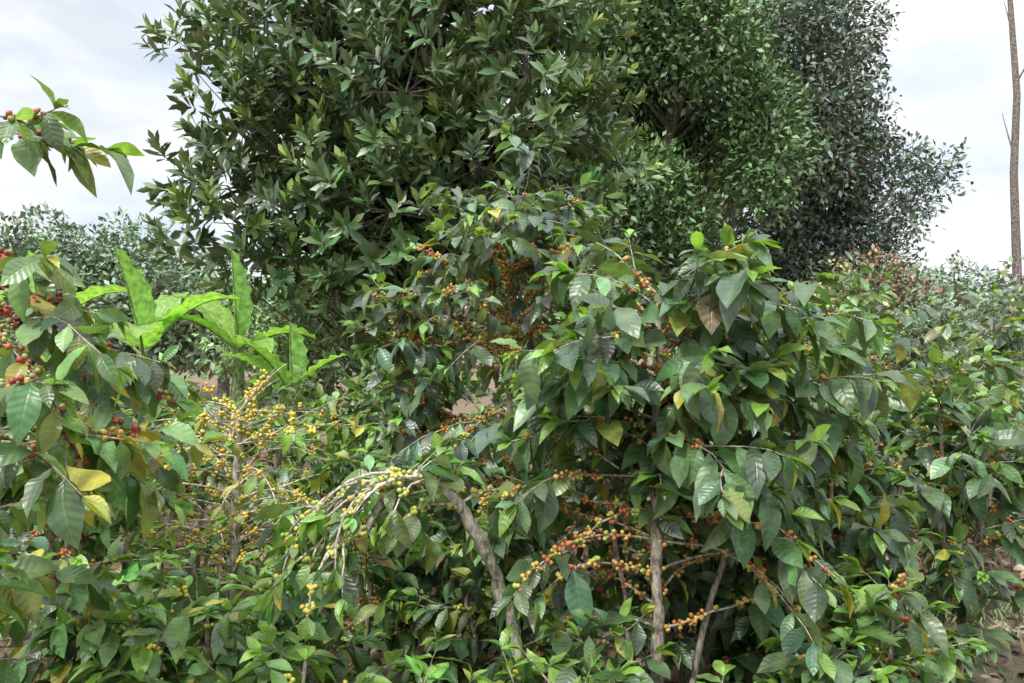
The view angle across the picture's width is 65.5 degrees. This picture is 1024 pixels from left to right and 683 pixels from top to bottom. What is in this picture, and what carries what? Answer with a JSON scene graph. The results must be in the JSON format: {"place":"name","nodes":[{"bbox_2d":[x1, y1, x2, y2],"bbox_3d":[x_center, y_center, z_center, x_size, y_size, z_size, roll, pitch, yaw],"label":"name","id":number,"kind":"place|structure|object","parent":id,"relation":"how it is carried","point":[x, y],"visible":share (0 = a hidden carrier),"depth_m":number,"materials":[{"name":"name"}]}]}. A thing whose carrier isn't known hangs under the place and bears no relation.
{"place":"outdoors","nodes":[
{"label":"outdoors","id":0,"kind":"place"},
{"bbox_2d":[181,216,376,454],"bbox_3d":[-3.441,-0.073,12.567,2.959,3.821,2.829,0,0,0],"label":"broadleaf tree","id":1,"kind":"object","parent":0,"point":[317,349],"visible":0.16,"depth_m":12.18,"materials":[{"name":"green plant"}]},
{"bbox_2d":[0,347,1023,682],"bbox_3d":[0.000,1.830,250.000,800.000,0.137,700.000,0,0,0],"label":"ground","id":2,"kind":"structure","parent":0,"point":[1008,671],"depth_m":6.53,"materials":[{"name":"soil"}]},
{"bbox_2d":[0,290,93,536],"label":"coffee plant","id":3,"kind":"object","parent":2,"relation":"on","point":[6,300],"depth_m":5.30,"materials":[{"name":"green plant"}]},
{"bbox_2d":[0,251,126,312],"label":"banana plant","id":4,"kind":"object","parent":2,"relation":"on","point":[90,293],"visible":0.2,"depth_m":8.96,"materials":[{"name":"green plant"}]},
{"bbox_2d":[0,301,186,676],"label":"coffee plant","id":5,"kind":"object","parent":2,"relation":"on","point":[36,541],"visible":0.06,"depth_m":4.14,"materials":[{"name":"green plant"}]},
{"bbox_2d":[0,345,206,682],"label":"coffee plant","id":6,"kind":"object","parent":2,"relation":"on","point":[88,550],"visible":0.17,"depth_m":3.48,"materials":[{"name":"green plant"}]},
{"bbox_2d":[0,74,231,682],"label":"coffee plant","id":7,"kind":"object","parent":2,"relation":"on","point":[108,452],"visible":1,"depth_m":2.23,"materials":[{"name":"green plant"}]},
{"bbox_2d":[0,534,252,682],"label":"coffee plant","id":8,"kind":"object","parent":2,"relation":"on","point":[61,636],"visible":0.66,"depth_m":2.65,"materials":[{"name":"green plant"}]},
{"bbox_2d":[90,247,240,476],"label":"banana plant","id":9,"kind":"object","parent":2,"relation":"on","point":[147,331],"visible":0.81,"depth_m":8.06,"materials":[{"name":"green plant"}]},
{"bbox_2d":[101,373,277,603],"bbox_3d":[-2.156,1.087,5.340,1.471,1.725,1.353,0,0,0],"label":"coffee plant","id":10,"kind":"object","parent":2,"relation":"on","point":[163,412],"visible":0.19,"depth_m":5.41,"materials":[{"name":"green plant"}]},
{"bbox_2d":[141,373,240,536],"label":"coffee plant","id":11,"kind":"object","parent":2,"relation":"on","point":[220,501],"visible":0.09,"depth_m":7.04,"materials":[{"name":"green plant"}]},
{"bbox_2d":[68,548,334,682],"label":"coffee plant","id":12,"kind":"object","parent":2,"relation":"on","point":[177,633],"visible":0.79,"depth_m":2.69,"materials":[{"name":"green plant"}]},
{"bbox_2d":[156,250,315,503],"bbox_3d":[-3.018,0.405,8.549,1.606,2.791,1.084,0,0,0],"label":"banana plant","id":13,"kind":"object","parent":2,"relation":"on","point":[220,321],"visible":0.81,"depth_m":8.64,"materials":[{"name":"green plant"}]},
{"bbox_2d":[0,202,474,405],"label":"distant trees","id":14,"kind":"object","parent":2,"relation":"on","point":[99,266],"visible":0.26,"depth_m":23.25,"materials":[{"name":"green plant"}]},
{"bbox_2d":[94,352,382,606],"bbox_3d":[-1.316,0.926,3.862,1.393,1.749,1.205,0,0,0],"label":"coffee plant","id":15,"kind":"object","parent":2,"relation":"on","point":[286,437],"visible":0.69,"depth_m":3.86,"materials":[{"name":"green plant"}]},
{"bbox_2d":[200,368,352,524],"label":"coffee plant","id":16,"kind":"object","parent":2,"relation":"on","point":[267,395],"visible":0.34,"depth_m":7.17,"materials":[{"name":"green plant"}]},
{"bbox_2d":[220,321,346,495],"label":"banana plant","id":17,"kind":"object","parent":2,"relation":"on","point":[271,362],"visible":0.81,"depth_m":8.25,"materials":[{"name":"green plant"}]},
{"bbox_2d":[170,624,406,682],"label":"coffee plant","id":18,"kind":"object","parent":2,"relation":"on","point":[272,672],"visible":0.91,"depth_m":2.53,"materials":[{"name":"green plant"}]},
{"bbox_2d":[219,364,378,598],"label":"coffee plant","id":19,"kind":"object","parent":2,"relation":"on","point":[288,472],"visible":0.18,"depth_m":5.32,"materials":[{"name":"green plant"}]},
{"bbox_2d":[218,544,389,682],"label":"coffee plant","id":20,"kind":"object","parent":2,"relation":"on","point":[360,657],"visible":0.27,"depth_m":3.25,"materials":[{"name":"green plant"}]},
{"bbox_2d":[233,435,489,682],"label":"coffee plant","id":21,"kind":"object","parent":2,"relation":"on","point":[381,603],"visible":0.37,"depth_m":3.77,"materials":[{"name":"green plant"}]},
{"bbox_2d":[133,0,673,464],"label":"macadamia tree","id":22,"kind":"object","parent":2,"relation":"on","point":[391,112],"visible":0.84,"depth_m":9.22,"materials":[{"name":"green plant"}]},
{"bbox_2d":[251,430,555,658],"bbox_3d":[-0.335,1.064,2.892,1.192,1.484,0.741,0,0,-25],"label":"coffee plant","id":23,"kind":"object","parent":2,"relation":"on","point":[390,496],"visible":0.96,"depth_m":2.75,"materials":[{"name":"green plant"}]},
{"bbox_2d":[352,453,532,682],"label":"coffee plant","id":24,"kind":"object","parent":2,"relation":"on","point":[455,527],"visible":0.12,"depth_m":4.05,"materials":[{"name":"green plant"}]},
{"bbox_2d":[404,626,492,682],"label":"coffee plant","id":25,"kind":"object","parent":2,"relation":"on","point":[434,672],"visible":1,"depth_m":2.57,"materials":[{"name":"green plant"}]},
{"bbox_2d":[387,502,588,682],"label":"coffee plant","id":26,"kind":"object","parent":2,"relation":"on","point":[475,584],"visible":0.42,"depth_m":3.54,"materials":[{"name":"green plant"}]},
{"bbox_2d":[463,316,547,476],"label":"coffee plant","id":27,"kind":"object","parent":2,"relation":"on","point":[480,392],"visible":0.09,"depth_m":6.75,"materials":[{"name":"green plant"}]},
{"bbox_2d":[0,263,1011,363],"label":"distant trees","id":28,"kind":"object","parent":2,"relation":"on","point":[985,269],"depth_m":55.39,"materials":[{"name":"green plant"}]},
{"bbox_2d":[0,496,1023,682],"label":"fallen leaves","id":29,"kind":"object","parent":2,"relation":"on","point":[1016,569],"visible":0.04,"depth_m":5.23,"materials":[{"name":"brown plant"}]},
{"bbox_2d":[299,344,492,595],"bbox_3d":[-0.681,0.905,5.261,1.277,1.794,1.308,0,0,-45],"label":"coffee plant","id":30,"kind":"object","parent":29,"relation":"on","point":[367,403],"visible":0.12,"depth_m":5.24,"materials":[{"name":"green plant"}]},
{"bbox_2d":[332,361,482,489],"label":"coffee plant","id":31,"kind":"object","parent":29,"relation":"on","point":[363,384],"visible":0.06,"depth_m":6.96,"materials":[{"name":"green plant"}]},
{"bbox_2d":[339,124,673,640],"bbox_3d":[-0.032,0.388,4.329,1.785,2.837,1.643,0,0,-31],"label":"coffee plant","id":32,"kind":"object","parent":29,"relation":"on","point":[490,256],"visible":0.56,"depth_m":4.12,"materials":[{"name":"green plant"}]},
{"bbox_2d":[476,314,614,584],"bbox_3d":[0.264,0.784,5.787,1.219,2.039,1.083,0,0,-25],"label":"coffee plant","id":33,"kind":"object","parent":2,"relation":"on","point":[516,403],"visible":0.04,"depth_m":5.79,"materials":[{"name":"green plant"}]},
{"bbox_2d":[477,623,653,682],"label":"coffee plant","id":34,"kind":"object","parent":2,"relation":"on","point":[559,668],"visible":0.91,"depth_m":2.51,"materials":[{"name":"green plant"}]},
{"bbox_2d":[495,598,676,682],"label":"coffee plant","id":35,"kind":"object","parent":2,"relation":"on","point":[610,621],"visible":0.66,"depth_m":2.67,"materials":[{"name":"green plant"}]},
{"bbox_2d":[554,291,670,507],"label":"coffee plant","id":36,"kind":"object","parent":2,"relation":"on","point":[648,351],"visible":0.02,"depth_m":7.28,"materials":[{"name":"green plant"}]},
{"bbox_2d":[590,385,786,674],"bbox_3d":[1.077,0.871,4.277,1.338,1.863,1.197,0,0,26],"label":"coffee plant","id":37,"kind":"object","parent":2,"relation":"on","point":[615,599],"visible":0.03,"depth_m":4.28,"materials":[{"name":"green plant"}]},
{"bbox_2d":[632,302,748,444],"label":"coffee plant","id":38,"kind":"object","parent":2,"relation":"on","point":[674,350],"visible":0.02,"depth_m":5.69,"materials":[{"name":"green plant"}]},
{"bbox_2d":[603,533,785,682],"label":"coffee plant","id":39,"kind":"object","parent":2,"relation":"on","point":[733,624],"visible":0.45,"depth_m":3.30,"materials":[{"name":"green plant"}]},
{"bbox_2d":[550,0,842,378],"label":"evergreen tree","id":40,"kind":"object","parent":2,"relation":"on","point":[672,46],"visible":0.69,"depth_m":14.14,"materials":[{"name":"green plant"}]},
{"bbox_2d":[462,222,938,682],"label":"coffee plant","id":41,"kind":"object","parent":2,"relation":"on","point":[743,498],"visible":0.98,"depth_m":2.85,"materials":[{"name":"green plant"}]},
{"bbox_2d":[696,660,739,682],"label":"coffee plant","id":42,"kind":"object","parent":2,"relation":"on","point":[721,668],"visible":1,"depth_m":2.62,"materials":[{"name":"green plant"}]},
{"bbox_2d":[738,296,819,434],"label":"coffee plant","id":43,"kind":"object","parent":2,"relation":"on","point":[782,309],"visible":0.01,"depth_m":6.99,"materials":[{"name":"green plant"}]},
{"bbox_2d":[761,280,859,432],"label":"coffee plant","id":44,"kind":"object","parent":2,"relation":"on","point":[790,284],"visible":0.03,"depth_m":5.76,"materials":[{"name":"green plant"}]},
{"bbox_2d":[753,622,902,682],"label":"coffee plant","id":45,"kind":"object","parent":2,"relation":"on","point":[791,666],"visible":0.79,"depth_m":2.62,"materials":[{"name":"green plant"}]},
{"bbox_2d":[679,0,976,320],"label":"evergreen tree","id":46,"kind":"object","parent":2,"relation":"on","point":[836,227],"visible":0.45,"depth_m":17.49,"materials":[{"name":"green plant"}]},
{"bbox_2d":[693,418,983,682],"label":"coffee plant","id":47,"kind":"object","parent":2,"relation":"on","point":[889,511],"visible":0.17,"depth_m":3.44,"materials":[{"name":"green plant"}]},
{"bbox_2d":[706,364,993,682],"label":"coffee plant","id":48,"kind":"object","parent":2,"relation":"on","point":[890,488],"visible":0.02,"depth_m":3.88,"materials":[{"name":"green plant"}]},
{"bbox_2d":[810,263,927,460],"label":"coffee plant","id":49,"kind":"object","parent":2,"relation":"on","point":[855,281],"visible":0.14,"depth_m":7.55,"materials":[{"name":"green plant"}]},
{"bbox_2d":[749,541,994,682],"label":"coffee plant","id":50,"kind":"object","parent":2,"relation":"on","point":[882,603],"visible":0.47,"depth_m":2.87,"materials":[{"name":"green plant"}]},
{"bbox_2d":[794,242,993,409],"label":"plant","id":51,"kind":"object","parent":2,"relation":"on","point":[901,284],"visible":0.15,"depth_m":9.17,"materials":[{"name":"green plant"}]},
{"bbox_2d":[850,292,960,565],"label":"coffee plant","id":52,"kind":"object","parent":2,"relation":"on","point":[901,347],"visible":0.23,"depth_m":6.28,"materials":[{"name":"green plant"}]},
{"bbox_2d":[827,249,1023,452],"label":"plant","id":53,"kind":"object","parent":2,"relation":"on","point":[957,290],"visible":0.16,"depth_m":17.29,"materials":[{"name":"green plant"}]},
{"bbox_2d":[835,348,1023,679],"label":"coffee plant","id":54,"kind":"object","parent":2,"relation":"on","point":[971,482],"visible":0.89,"depth_m":3.66,"materials":[{"name":"green plant"}]},
{"bbox_2d":[882,340,1023,624],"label":"coffee plant","id":55,"kind":"object","parent":2,"relation":"on","point":[1013,396],"visible":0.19,"depth_m":4.91,"materials":[{"name":"green plant"}]},
{"bbox_2d":[926,283,1023,503],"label":"coffee plant","id":56,"kind":"object","parent":2,"relation":"on","point":[968,328],"visible":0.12,"depth_m":7.60,"materials":[{"name":"green plant"}]},
{"bbox_2d":[954,314,1023,567],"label":"coffee plant","id":57,"kind":"object","parent":2,"relation":"on","point":[1005,342],"visible":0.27,"depth_m":6.28,"materials":[{"name":"green plant"}]},
{"bbox_2d":[1002,0,1023,321],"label":"dead tree","id":58,"kind":"object","parent":2,"relation":"on","point":[1015,219],"visible":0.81,"depth_m":19.94,"materials":[{"name":"grey wood"}]},
{"bbox_2d":[0,459,1023,682],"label":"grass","id":59,"kind":"structure","parent":0,"point":[983,618],"depth_m":5.12,"materials":[{"name":"green plant"}]},
{"bbox_2d":[0,0,1023,342],"label":"sky","id":60,"kind":"structure","parent":0,"point":[951,71],"materials":[{"name":"white"}]}
]}

